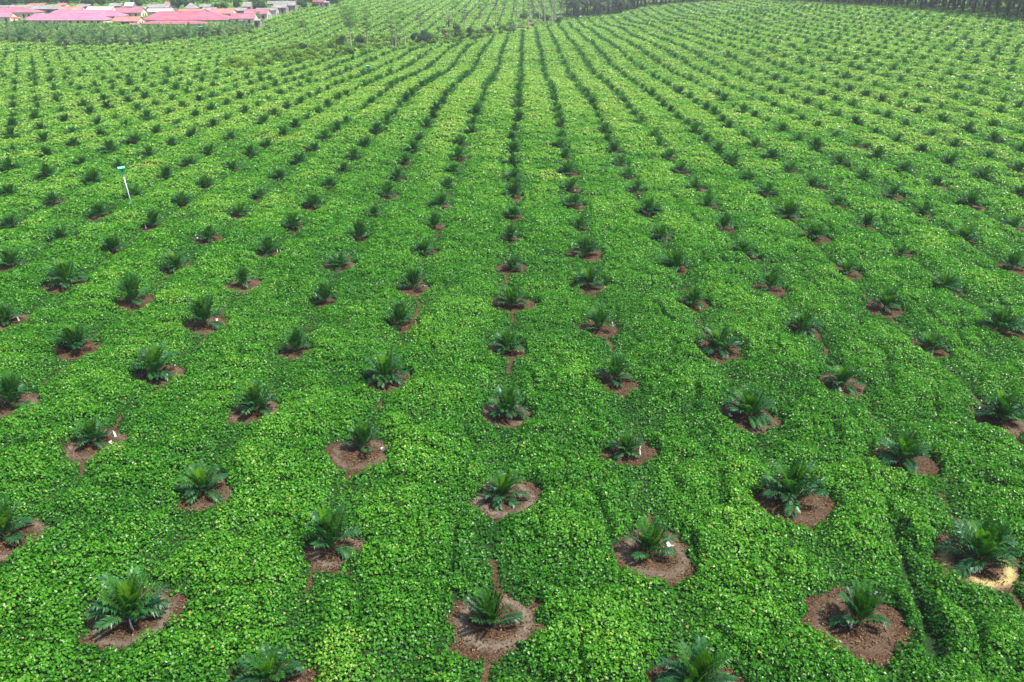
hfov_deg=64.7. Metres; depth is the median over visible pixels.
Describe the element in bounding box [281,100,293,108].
young palm
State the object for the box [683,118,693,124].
young palm
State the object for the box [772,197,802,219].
young palm
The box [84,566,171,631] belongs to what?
young palm
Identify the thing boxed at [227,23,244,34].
oil palm
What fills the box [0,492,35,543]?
young palm
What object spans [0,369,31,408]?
young palm
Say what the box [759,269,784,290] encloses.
young palm
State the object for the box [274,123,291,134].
young palm
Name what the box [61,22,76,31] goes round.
oil palm
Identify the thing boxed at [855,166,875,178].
young palm
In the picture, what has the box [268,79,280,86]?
young palm
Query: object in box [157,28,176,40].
oil palm
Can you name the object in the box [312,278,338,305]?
young palm
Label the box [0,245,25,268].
young palm
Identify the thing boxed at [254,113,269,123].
young palm
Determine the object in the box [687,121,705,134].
young palm
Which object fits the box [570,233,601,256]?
young palm
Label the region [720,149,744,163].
young palm
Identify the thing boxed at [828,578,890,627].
young palm
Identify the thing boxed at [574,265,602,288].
young palm
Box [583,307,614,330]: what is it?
young palm
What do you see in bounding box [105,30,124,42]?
oil palm
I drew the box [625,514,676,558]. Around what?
young palm
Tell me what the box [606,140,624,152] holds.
young palm
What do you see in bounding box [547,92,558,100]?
young palm
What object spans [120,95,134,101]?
young palm
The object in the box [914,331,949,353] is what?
young palm
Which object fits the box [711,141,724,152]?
young palm
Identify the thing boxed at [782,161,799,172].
young palm
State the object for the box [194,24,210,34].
oil palm
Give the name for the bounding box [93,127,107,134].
young palm
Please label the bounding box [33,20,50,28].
oil palm
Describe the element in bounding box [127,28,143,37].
oil palm
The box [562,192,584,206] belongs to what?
young palm
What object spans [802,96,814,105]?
young palm
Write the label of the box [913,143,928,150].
young palm
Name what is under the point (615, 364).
young palm
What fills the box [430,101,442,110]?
young palm
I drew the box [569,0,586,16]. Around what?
tall palm
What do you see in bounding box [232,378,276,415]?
young palm
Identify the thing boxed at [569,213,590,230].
young palm
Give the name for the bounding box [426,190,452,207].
young palm
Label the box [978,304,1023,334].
young palm
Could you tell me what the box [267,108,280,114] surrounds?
young palm
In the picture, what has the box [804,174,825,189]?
young palm
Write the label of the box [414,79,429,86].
young palm
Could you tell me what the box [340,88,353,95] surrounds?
young palm
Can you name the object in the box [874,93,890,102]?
young palm
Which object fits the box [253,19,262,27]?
shed
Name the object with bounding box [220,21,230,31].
oil palm
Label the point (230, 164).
young palm
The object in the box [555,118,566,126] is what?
young palm
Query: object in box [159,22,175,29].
oil palm
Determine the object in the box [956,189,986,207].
young palm
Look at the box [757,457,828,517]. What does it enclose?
young palm
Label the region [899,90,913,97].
young palm
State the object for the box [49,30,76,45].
oil palm
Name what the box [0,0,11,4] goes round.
village tree
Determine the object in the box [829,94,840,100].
young palm
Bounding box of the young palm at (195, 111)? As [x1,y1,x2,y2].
[189,108,202,116]
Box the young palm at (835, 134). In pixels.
[828,130,843,137]
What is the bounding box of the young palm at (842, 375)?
[822,365,866,395]
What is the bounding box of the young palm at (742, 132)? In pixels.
[734,128,749,136]
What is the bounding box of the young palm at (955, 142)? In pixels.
[947,137,961,147]
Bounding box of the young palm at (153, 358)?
[127,342,179,381]
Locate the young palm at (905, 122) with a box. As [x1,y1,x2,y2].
[900,119,912,126]
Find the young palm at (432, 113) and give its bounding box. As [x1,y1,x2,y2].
[427,109,439,118]
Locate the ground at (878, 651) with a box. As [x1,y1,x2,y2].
[0,25,1023,681]
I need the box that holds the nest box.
[117,166,132,207]
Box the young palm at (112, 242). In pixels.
[100,233,127,252]
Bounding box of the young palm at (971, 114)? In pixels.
[964,110,975,117]
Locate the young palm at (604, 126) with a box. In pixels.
[597,122,614,132]
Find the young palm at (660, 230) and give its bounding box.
[647,223,674,241]
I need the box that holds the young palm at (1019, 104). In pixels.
[1014,99,1023,107]
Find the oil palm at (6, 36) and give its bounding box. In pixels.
[0,30,15,39]
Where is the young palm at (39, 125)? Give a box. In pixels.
[33,121,48,129]
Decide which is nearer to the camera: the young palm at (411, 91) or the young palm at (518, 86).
the young palm at (411, 91)
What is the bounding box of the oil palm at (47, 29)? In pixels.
[39,23,55,30]
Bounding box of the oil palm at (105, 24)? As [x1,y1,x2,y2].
[97,21,112,30]
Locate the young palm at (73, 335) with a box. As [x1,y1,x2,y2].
[47,319,96,351]
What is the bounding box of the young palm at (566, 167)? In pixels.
[556,160,577,174]
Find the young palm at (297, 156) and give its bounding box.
[290,150,307,162]
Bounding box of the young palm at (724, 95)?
[716,92,732,100]
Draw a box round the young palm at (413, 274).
[397,265,427,289]
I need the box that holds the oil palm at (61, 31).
[49,27,68,38]
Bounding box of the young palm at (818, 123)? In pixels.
[810,121,822,128]
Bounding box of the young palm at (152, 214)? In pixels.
[140,208,161,227]
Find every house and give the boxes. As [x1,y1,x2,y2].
[0,7,44,18]
[0,12,17,21]
[9,5,38,9]
[21,13,112,23]
[28,3,48,4]
[37,5,62,12]
[51,10,128,18]
[57,3,69,5]
[58,6,85,9]
[77,4,93,7]
[85,6,115,10]
[108,3,123,6]
[112,16,144,24]
[115,7,146,15]
[124,2,137,6]
[142,20,208,25]
[143,11,229,21]
[147,4,172,7]
[147,8,176,14]
[178,9,207,10]
[184,3,198,8]
[199,4,213,8]
[202,7,216,10]
[210,8,236,15]
[229,13,258,24]
[235,8,247,12]
[242,2,253,8]
[244,9,271,19]
[256,8,278,15]
[267,1,295,5]
[272,4,288,13]
[288,3,297,10]
[312,0,326,6]
[323,1,329,6]
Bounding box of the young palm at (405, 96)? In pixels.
[398,92,412,101]
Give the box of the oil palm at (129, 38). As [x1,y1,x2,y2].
[117,32,140,45]
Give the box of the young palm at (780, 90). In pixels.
[774,86,787,93]
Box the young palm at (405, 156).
[396,151,414,164]
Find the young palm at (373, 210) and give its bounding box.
[365,204,384,216]
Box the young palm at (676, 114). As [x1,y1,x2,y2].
[673,111,683,118]
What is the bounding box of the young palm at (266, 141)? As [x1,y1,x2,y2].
[258,137,274,146]
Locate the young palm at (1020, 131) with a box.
[1011,129,1023,133]
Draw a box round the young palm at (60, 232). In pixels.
[45,223,77,241]
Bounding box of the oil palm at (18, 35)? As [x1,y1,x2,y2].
[8,27,29,40]
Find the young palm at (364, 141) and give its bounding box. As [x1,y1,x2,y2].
[355,135,373,146]
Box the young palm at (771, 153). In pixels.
[759,147,781,158]
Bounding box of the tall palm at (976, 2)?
[966,0,983,13]
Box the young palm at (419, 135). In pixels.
[415,131,425,140]
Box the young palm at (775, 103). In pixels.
[766,100,780,106]
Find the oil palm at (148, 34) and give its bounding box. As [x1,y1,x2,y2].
[137,28,161,43]
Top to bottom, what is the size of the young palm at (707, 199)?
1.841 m
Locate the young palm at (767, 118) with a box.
[761,116,773,122]
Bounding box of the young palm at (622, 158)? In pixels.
[612,153,627,165]
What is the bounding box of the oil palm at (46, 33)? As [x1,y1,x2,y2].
[32,30,50,39]
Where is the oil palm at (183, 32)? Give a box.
[176,26,194,38]
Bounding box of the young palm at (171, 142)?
[165,136,178,145]
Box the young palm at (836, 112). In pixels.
[829,108,845,116]
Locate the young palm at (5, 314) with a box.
[0,301,21,325]
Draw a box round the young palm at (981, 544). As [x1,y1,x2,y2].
[935,516,1021,579]
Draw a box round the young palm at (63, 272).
[43,257,89,287]
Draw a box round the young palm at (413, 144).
[402,137,423,151]
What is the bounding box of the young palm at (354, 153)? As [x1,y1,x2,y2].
[341,145,362,160]
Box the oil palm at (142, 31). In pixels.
[137,28,157,39]
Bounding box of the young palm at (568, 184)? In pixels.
[558,177,580,190]
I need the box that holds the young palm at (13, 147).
[6,144,19,151]
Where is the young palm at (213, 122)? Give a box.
[205,117,218,126]
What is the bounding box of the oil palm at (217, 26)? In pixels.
[208,21,226,32]
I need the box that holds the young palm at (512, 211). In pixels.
[502,204,523,217]
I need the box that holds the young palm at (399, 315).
[382,297,414,331]
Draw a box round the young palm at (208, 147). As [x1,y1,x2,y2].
[202,143,216,153]
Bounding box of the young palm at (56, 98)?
[51,94,62,102]
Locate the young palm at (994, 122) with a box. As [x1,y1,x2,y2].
[986,118,999,127]
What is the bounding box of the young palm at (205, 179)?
[194,174,216,186]
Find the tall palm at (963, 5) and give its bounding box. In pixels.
[953,0,967,11]
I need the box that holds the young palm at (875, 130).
[871,126,882,134]
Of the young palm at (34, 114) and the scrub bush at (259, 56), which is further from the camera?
the scrub bush at (259, 56)
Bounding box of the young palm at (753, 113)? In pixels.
[748,110,758,117]
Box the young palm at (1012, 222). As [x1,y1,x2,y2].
[1001,217,1023,227]
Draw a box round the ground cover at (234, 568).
[0,0,1023,681]
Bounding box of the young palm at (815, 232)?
[801,219,829,240]
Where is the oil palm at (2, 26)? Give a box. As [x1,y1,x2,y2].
[0,24,13,34]
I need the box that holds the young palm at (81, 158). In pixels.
[71,154,90,165]
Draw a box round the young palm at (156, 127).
[149,123,166,132]
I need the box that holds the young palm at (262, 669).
[233,641,306,681]
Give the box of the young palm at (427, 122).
[418,116,436,127]
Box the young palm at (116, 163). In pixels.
[110,159,128,168]
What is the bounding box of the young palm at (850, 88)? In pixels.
[843,83,855,91]
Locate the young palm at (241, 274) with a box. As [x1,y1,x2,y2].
[232,265,252,286]
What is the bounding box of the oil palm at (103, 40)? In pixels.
[90,30,112,44]
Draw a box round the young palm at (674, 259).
[659,249,689,271]
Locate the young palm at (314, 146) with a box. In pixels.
[306,141,318,150]
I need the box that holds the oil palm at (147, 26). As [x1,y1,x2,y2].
[141,24,154,30]
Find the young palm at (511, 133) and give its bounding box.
[504,130,517,140]
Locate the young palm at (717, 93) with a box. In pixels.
[714,89,722,95]
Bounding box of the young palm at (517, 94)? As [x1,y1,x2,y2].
[510,91,525,100]
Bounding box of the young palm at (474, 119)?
[467,115,481,123]
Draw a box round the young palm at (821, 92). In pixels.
[814,87,826,95]
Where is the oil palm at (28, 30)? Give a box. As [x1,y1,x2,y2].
[18,25,35,39]
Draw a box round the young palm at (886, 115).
[880,109,893,118]
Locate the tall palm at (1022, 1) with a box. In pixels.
[1014,0,1023,17]
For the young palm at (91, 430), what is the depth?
47.12 m
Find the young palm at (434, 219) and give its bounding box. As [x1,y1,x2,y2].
[426,209,443,229]
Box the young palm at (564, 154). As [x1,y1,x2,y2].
[557,148,572,159]
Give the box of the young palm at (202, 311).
[186,293,223,328]
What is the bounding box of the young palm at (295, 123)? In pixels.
[290,118,301,127]
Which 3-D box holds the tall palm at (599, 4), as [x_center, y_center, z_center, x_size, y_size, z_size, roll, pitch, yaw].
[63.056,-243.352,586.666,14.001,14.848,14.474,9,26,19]
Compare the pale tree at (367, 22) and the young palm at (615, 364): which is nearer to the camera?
the young palm at (615, 364)
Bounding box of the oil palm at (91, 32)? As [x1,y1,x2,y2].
[86,29,98,39]
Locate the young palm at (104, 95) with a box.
[96,93,111,100]
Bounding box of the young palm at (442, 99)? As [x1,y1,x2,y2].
[435,95,448,103]
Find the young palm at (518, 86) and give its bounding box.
[511,83,523,89]
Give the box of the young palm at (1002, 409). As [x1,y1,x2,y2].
[973,389,1023,422]
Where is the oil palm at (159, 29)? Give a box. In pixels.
[151,25,165,33]
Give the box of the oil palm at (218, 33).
[208,23,227,36]
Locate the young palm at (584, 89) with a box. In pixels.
[580,87,591,94]
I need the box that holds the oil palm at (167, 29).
[160,27,178,38]
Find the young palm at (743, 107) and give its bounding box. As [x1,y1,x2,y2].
[734,102,753,112]
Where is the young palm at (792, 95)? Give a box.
[787,92,799,98]
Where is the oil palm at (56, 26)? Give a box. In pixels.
[47,24,65,33]
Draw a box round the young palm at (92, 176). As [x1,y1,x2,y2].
[76,167,105,184]
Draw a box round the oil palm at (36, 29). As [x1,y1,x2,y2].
[29,25,45,36]
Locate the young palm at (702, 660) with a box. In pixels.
[655,635,736,681]
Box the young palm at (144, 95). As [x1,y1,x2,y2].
[138,90,149,97]
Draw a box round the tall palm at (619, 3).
[613,0,628,11]
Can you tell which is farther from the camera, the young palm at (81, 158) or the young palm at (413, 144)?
the young palm at (413, 144)
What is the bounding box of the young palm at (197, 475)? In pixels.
[175,459,228,503]
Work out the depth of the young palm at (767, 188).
100.22 m
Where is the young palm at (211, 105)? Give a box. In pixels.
[205,102,218,109]
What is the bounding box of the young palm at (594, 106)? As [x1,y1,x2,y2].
[587,102,600,110]
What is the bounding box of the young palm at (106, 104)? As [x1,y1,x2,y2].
[98,101,114,108]
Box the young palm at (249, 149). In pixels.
[240,143,259,156]
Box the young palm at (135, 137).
[124,131,145,142]
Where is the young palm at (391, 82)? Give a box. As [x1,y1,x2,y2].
[385,80,398,86]
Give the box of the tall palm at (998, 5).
[984,0,1012,13]
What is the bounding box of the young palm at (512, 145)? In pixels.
[506,140,523,152]
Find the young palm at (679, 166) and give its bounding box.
[671,160,690,172]
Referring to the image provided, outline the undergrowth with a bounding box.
[559,0,1023,22]
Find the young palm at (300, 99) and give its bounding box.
[294,95,307,104]
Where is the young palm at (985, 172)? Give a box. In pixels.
[971,165,996,179]
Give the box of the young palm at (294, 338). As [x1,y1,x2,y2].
[279,327,311,352]
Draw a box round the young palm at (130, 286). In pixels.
[113,271,149,304]
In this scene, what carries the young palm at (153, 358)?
on the ground at (878, 651)
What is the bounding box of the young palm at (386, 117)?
[378,112,394,123]
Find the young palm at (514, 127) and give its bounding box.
[509,122,520,130]
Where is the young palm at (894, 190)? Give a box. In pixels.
[882,182,907,198]
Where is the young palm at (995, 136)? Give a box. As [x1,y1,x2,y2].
[982,130,1004,144]
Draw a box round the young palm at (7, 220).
[0,213,21,227]
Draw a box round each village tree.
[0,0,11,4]
[83,0,93,4]
[94,0,106,5]
[130,0,142,5]
[170,0,185,7]
[183,0,194,5]
[213,3,221,7]
[220,1,227,7]
[233,0,239,7]
[253,0,266,8]
[296,0,307,7]
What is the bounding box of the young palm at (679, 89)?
[672,85,685,93]
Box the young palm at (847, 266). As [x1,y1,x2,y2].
[836,258,859,274]
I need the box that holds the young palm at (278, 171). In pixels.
[267,167,287,180]
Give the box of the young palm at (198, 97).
[195,94,203,100]
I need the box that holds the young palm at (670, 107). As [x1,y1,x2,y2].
[665,104,676,112]
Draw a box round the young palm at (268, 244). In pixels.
[254,234,279,257]
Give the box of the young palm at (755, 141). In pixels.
[746,137,765,147]
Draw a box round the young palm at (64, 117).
[57,113,74,121]
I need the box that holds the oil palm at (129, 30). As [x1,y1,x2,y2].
[123,25,134,34]
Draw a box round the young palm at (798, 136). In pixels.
[790,132,805,142]
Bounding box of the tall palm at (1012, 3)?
[1006,0,1023,16]
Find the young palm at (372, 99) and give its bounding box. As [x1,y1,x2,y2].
[366,95,377,102]
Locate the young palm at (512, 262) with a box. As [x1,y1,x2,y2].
[502,255,524,270]
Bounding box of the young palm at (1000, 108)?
[992,103,1008,112]
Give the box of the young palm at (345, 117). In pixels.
[339,114,353,122]
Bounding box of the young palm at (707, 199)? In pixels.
[697,192,719,207]
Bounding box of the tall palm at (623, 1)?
[614,0,627,12]
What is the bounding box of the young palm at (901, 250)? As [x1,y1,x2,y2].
[894,245,910,255]
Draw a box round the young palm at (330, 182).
[319,176,339,187]
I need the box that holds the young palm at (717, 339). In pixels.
[696,323,740,358]
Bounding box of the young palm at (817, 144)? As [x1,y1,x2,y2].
[808,136,827,152]
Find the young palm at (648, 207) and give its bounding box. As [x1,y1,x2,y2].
[638,196,663,215]
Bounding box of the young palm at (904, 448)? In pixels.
[876,429,930,475]
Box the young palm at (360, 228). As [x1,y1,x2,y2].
[344,217,369,240]
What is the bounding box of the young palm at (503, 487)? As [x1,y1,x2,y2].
[482,469,530,510]
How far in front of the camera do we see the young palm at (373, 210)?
91.99 m
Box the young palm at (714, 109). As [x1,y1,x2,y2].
[707,104,723,115]
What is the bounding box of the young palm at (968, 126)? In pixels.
[957,120,978,132]
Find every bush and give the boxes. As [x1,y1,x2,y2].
[225,56,236,62]
[231,58,241,63]
[236,59,247,66]
[243,61,254,66]
[255,54,264,58]
[257,60,264,65]
[266,47,276,53]
[274,53,283,60]
[283,49,293,54]
[284,55,294,59]
[291,51,301,56]
[298,43,306,49]
[301,56,309,60]
[303,47,314,53]
[320,49,326,55]
[327,42,336,48]
[336,36,347,41]
[340,39,348,44]
[342,48,354,54]
[354,35,364,42]
[375,43,384,48]
[410,32,419,42]
[417,29,432,41]
[441,28,448,36]
[452,21,460,29]
[454,25,464,36]
[467,27,472,34]
[484,26,491,30]
[519,12,529,17]
[541,14,550,20]
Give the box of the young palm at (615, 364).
[595,352,633,387]
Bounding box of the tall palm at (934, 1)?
[928,0,941,8]
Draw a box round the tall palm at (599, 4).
[590,0,606,13]
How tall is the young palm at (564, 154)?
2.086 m
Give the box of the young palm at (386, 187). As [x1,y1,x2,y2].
[376,179,396,197]
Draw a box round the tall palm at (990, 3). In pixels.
[981,0,997,11]
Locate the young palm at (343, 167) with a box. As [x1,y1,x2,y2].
[337,161,353,172]
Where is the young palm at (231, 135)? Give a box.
[223,129,239,139]
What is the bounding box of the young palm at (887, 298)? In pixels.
[869,285,902,312]
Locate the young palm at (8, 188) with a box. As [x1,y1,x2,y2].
[0,183,21,196]
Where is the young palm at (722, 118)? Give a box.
[717,113,728,122]
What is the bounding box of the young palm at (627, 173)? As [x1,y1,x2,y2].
[619,166,635,179]
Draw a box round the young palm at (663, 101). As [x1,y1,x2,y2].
[656,98,670,106]
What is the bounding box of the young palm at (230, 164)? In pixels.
[220,159,242,170]
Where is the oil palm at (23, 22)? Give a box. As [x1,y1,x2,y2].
[14,17,31,25]
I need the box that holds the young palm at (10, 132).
[0,125,22,138]
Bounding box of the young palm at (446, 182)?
[438,177,455,188]
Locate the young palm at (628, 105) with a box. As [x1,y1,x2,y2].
[621,101,635,108]
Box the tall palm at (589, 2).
[582,0,595,14]
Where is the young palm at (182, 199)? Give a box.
[171,191,194,204]
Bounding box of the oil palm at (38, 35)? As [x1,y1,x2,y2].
[25,29,49,42]
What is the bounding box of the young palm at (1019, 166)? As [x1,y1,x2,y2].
[1008,161,1023,172]
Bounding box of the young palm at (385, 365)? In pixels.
[363,350,409,387]
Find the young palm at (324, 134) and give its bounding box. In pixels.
[317,129,333,139]
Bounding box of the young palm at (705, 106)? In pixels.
[701,101,711,109]
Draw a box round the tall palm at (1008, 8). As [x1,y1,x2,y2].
[997,0,1010,15]
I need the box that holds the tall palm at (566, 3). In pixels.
[557,0,571,14]
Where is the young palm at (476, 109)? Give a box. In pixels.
[468,102,483,114]
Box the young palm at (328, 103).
[322,98,333,106]
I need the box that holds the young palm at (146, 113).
[136,108,156,120]
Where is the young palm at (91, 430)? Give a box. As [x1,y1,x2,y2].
[74,415,110,447]
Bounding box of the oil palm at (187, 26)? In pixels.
[182,21,194,32]
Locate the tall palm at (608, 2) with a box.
[601,0,617,13]
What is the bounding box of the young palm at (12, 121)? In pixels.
[1,116,20,126]
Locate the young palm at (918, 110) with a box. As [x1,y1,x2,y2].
[909,105,924,114]
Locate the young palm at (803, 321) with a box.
[785,308,823,336]
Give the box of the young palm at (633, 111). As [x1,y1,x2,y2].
[628,108,638,115]
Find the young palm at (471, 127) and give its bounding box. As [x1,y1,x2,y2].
[464,122,479,132]
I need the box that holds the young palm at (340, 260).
[325,250,350,270]
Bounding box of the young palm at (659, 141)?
[653,137,666,147]
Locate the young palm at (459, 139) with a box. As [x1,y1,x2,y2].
[450,134,466,146]
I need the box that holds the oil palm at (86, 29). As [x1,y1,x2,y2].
[80,25,94,35]
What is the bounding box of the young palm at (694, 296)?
[681,285,706,308]
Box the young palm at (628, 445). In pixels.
[608,428,643,459]
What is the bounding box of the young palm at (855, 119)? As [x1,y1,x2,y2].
[848,114,864,124]
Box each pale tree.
[297,18,308,35]
[335,3,358,44]
[360,7,372,43]
[379,5,394,45]
[389,14,402,45]
[397,11,410,44]
[415,10,425,31]
[449,0,459,8]
[458,6,468,27]
[476,3,485,26]
[478,0,491,8]
[491,0,500,24]
[501,0,511,15]
[509,0,524,26]
[523,0,533,25]
[529,0,539,23]
[534,0,546,25]
[539,0,549,22]
[548,1,556,22]
[549,0,558,22]
[557,0,566,16]
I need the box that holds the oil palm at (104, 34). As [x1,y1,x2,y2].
[94,29,112,41]
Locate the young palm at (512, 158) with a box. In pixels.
[502,153,523,164]
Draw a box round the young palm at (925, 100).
[918,96,932,103]
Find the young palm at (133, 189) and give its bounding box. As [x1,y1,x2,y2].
[122,183,145,197]
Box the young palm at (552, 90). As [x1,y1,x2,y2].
[546,88,558,94]
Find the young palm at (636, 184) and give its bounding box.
[626,179,648,194]
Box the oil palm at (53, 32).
[44,29,55,38]
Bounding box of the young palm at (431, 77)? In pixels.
[426,74,436,81]
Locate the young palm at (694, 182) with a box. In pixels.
[685,178,704,188]
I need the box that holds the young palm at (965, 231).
[950,223,978,241]
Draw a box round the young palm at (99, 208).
[84,200,110,217]
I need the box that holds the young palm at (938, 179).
[927,173,946,186]
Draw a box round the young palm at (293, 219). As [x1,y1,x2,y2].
[280,211,305,229]
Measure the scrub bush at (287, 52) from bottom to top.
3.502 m
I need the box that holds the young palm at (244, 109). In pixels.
[238,104,250,112]
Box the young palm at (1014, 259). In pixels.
[998,249,1023,269]
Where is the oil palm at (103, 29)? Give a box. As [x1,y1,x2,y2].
[92,25,111,37]
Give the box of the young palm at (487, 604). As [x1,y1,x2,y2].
[463,587,524,628]
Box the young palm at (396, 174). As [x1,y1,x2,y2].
[389,167,404,180]
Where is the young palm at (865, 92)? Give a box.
[861,88,872,97]
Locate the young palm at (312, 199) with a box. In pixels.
[300,190,323,208]
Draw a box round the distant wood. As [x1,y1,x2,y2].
[0,0,343,3]
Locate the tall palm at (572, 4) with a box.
[568,0,580,14]
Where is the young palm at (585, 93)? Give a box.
[581,91,595,98]
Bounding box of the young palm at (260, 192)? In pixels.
[250,186,269,199]
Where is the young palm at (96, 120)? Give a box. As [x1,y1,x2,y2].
[90,115,105,125]
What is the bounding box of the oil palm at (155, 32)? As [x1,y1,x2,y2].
[146,27,160,36]
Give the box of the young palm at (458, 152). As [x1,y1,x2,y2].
[447,143,469,159]
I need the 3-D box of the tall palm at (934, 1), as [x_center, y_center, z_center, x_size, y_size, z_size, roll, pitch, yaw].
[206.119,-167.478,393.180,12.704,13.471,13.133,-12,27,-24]
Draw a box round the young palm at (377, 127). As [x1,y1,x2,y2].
[368,120,386,133]
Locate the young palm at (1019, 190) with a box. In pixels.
[1010,184,1023,197]
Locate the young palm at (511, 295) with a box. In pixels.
[494,285,528,307]
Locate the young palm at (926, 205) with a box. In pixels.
[915,201,936,216]
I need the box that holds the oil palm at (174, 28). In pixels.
[168,24,182,36]
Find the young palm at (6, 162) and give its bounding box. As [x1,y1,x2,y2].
[0,157,21,168]
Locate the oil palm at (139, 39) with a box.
[133,33,148,41]
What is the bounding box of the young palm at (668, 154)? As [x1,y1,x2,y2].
[659,148,677,159]
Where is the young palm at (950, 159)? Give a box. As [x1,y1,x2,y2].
[939,150,959,165]
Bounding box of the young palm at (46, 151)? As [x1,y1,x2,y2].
[34,145,57,157]
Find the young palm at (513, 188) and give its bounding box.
[503,176,523,198]
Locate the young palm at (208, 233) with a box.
[196,224,218,241]
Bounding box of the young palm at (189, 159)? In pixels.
[180,155,198,164]
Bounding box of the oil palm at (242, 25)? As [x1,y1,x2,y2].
[233,22,249,32]
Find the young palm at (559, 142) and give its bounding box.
[551,137,567,148]
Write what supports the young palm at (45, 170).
on the ground at (878, 651)
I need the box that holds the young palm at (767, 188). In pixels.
[755,181,777,197]
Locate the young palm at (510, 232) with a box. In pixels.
[501,223,520,240]
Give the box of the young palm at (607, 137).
[600,132,613,140]
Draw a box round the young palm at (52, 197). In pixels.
[41,190,64,206]
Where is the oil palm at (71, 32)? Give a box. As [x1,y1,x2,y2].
[59,25,80,40]
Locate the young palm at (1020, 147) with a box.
[1010,141,1023,152]
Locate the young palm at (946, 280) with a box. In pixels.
[927,269,962,293]
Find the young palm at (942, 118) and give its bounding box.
[931,111,951,122]
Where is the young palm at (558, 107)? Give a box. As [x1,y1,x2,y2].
[552,104,563,111]
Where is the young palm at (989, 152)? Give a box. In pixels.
[980,149,996,158]
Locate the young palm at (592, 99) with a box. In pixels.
[586,95,600,104]
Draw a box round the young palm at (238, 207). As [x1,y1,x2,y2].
[227,201,250,214]
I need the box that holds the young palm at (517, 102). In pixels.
[510,97,523,106]
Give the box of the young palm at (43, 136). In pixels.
[34,130,53,142]
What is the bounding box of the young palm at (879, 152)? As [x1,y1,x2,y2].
[866,145,889,158]
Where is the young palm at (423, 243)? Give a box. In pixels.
[411,237,434,256]
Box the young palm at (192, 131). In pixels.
[185,127,199,136]
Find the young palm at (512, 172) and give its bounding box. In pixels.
[501,167,523,179]
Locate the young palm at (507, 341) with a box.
[492,327,525,354]
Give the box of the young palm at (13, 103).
[4,100,20,108]
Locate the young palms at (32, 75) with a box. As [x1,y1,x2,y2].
[0,0,1023,146]
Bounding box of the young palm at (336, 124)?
[327,120,343,130]
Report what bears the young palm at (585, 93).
on the ground at (878, 651)
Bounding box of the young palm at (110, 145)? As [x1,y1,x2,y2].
[97,138,121,152]
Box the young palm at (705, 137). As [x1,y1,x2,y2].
[698,133,712,141]
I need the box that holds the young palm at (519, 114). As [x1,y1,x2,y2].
[511,110,527,120]
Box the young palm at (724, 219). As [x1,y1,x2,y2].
[716,212,736,229]
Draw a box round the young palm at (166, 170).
[158,164,174,179]
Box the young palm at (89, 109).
[80,104,98,114]
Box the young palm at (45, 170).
[33,162,60,181]
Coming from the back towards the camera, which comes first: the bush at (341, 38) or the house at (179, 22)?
the house at (179, 22)
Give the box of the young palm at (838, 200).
[824,193,848,206]
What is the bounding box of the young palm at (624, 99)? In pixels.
[617,95,631,102]
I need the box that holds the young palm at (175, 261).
[159,249,190,270]
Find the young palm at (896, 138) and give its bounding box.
[889,132,905,144]
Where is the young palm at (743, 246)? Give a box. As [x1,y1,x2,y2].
[729,237,758,256]
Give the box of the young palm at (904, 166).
[895,160,917,174]
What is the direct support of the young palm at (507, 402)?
on the ground at (878, 651)
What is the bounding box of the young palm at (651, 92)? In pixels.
[644,87,655,96]
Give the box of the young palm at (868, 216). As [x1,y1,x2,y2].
[855,210,880,228]
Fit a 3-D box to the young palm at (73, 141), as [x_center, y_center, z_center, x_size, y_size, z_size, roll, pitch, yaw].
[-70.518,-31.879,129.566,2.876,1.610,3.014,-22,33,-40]
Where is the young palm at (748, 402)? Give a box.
[723,382,776,428]
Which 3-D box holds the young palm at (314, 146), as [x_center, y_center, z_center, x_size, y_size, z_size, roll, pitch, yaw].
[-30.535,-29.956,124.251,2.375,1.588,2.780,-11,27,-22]
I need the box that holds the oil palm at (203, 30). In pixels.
[193,25,211,36]
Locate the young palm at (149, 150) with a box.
[137,144,156,155]
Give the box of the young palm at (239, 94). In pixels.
[231,91,244,98]
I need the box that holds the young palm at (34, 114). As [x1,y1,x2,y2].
[28,109,43,118]
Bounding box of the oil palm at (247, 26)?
[240,22,253,29]
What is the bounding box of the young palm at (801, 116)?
[793,113,808,121]
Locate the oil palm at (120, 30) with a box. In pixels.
[114,26,126,36]
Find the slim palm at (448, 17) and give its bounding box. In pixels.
[443,13,454,27]
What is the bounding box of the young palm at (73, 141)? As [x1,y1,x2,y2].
[66,136,80,146]
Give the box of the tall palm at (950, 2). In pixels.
[939,0,958,8]
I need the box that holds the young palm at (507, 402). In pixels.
[487,384,528,418]
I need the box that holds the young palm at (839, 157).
[830,153,852,166]
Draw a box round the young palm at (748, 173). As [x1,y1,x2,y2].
[738,168,755,178]
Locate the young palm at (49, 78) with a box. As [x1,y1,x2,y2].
[44,75,57,80]
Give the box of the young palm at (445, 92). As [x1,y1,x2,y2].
[438,89,451,97]
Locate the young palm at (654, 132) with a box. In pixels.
[647,128,663,137]
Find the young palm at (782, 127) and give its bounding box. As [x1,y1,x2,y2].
[772,121,789,131]
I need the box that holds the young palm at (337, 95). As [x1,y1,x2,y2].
[331,91,343,99]
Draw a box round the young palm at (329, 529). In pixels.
[305,502,361,560]
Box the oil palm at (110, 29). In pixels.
[104,25,118,33]
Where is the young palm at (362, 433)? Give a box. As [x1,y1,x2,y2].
[341,418,379,452]
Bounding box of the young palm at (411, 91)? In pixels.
[403,86,418,95]
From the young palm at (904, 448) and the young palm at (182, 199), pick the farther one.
the young palm at (182, 199)
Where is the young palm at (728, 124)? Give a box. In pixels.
[721,119,735,127]
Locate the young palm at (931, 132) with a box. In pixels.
[920,128,939,137]
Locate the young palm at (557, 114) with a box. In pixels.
[551,110,565,119]
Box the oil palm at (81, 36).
[73,30,94,44]
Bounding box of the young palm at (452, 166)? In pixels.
[442,162,462,172]

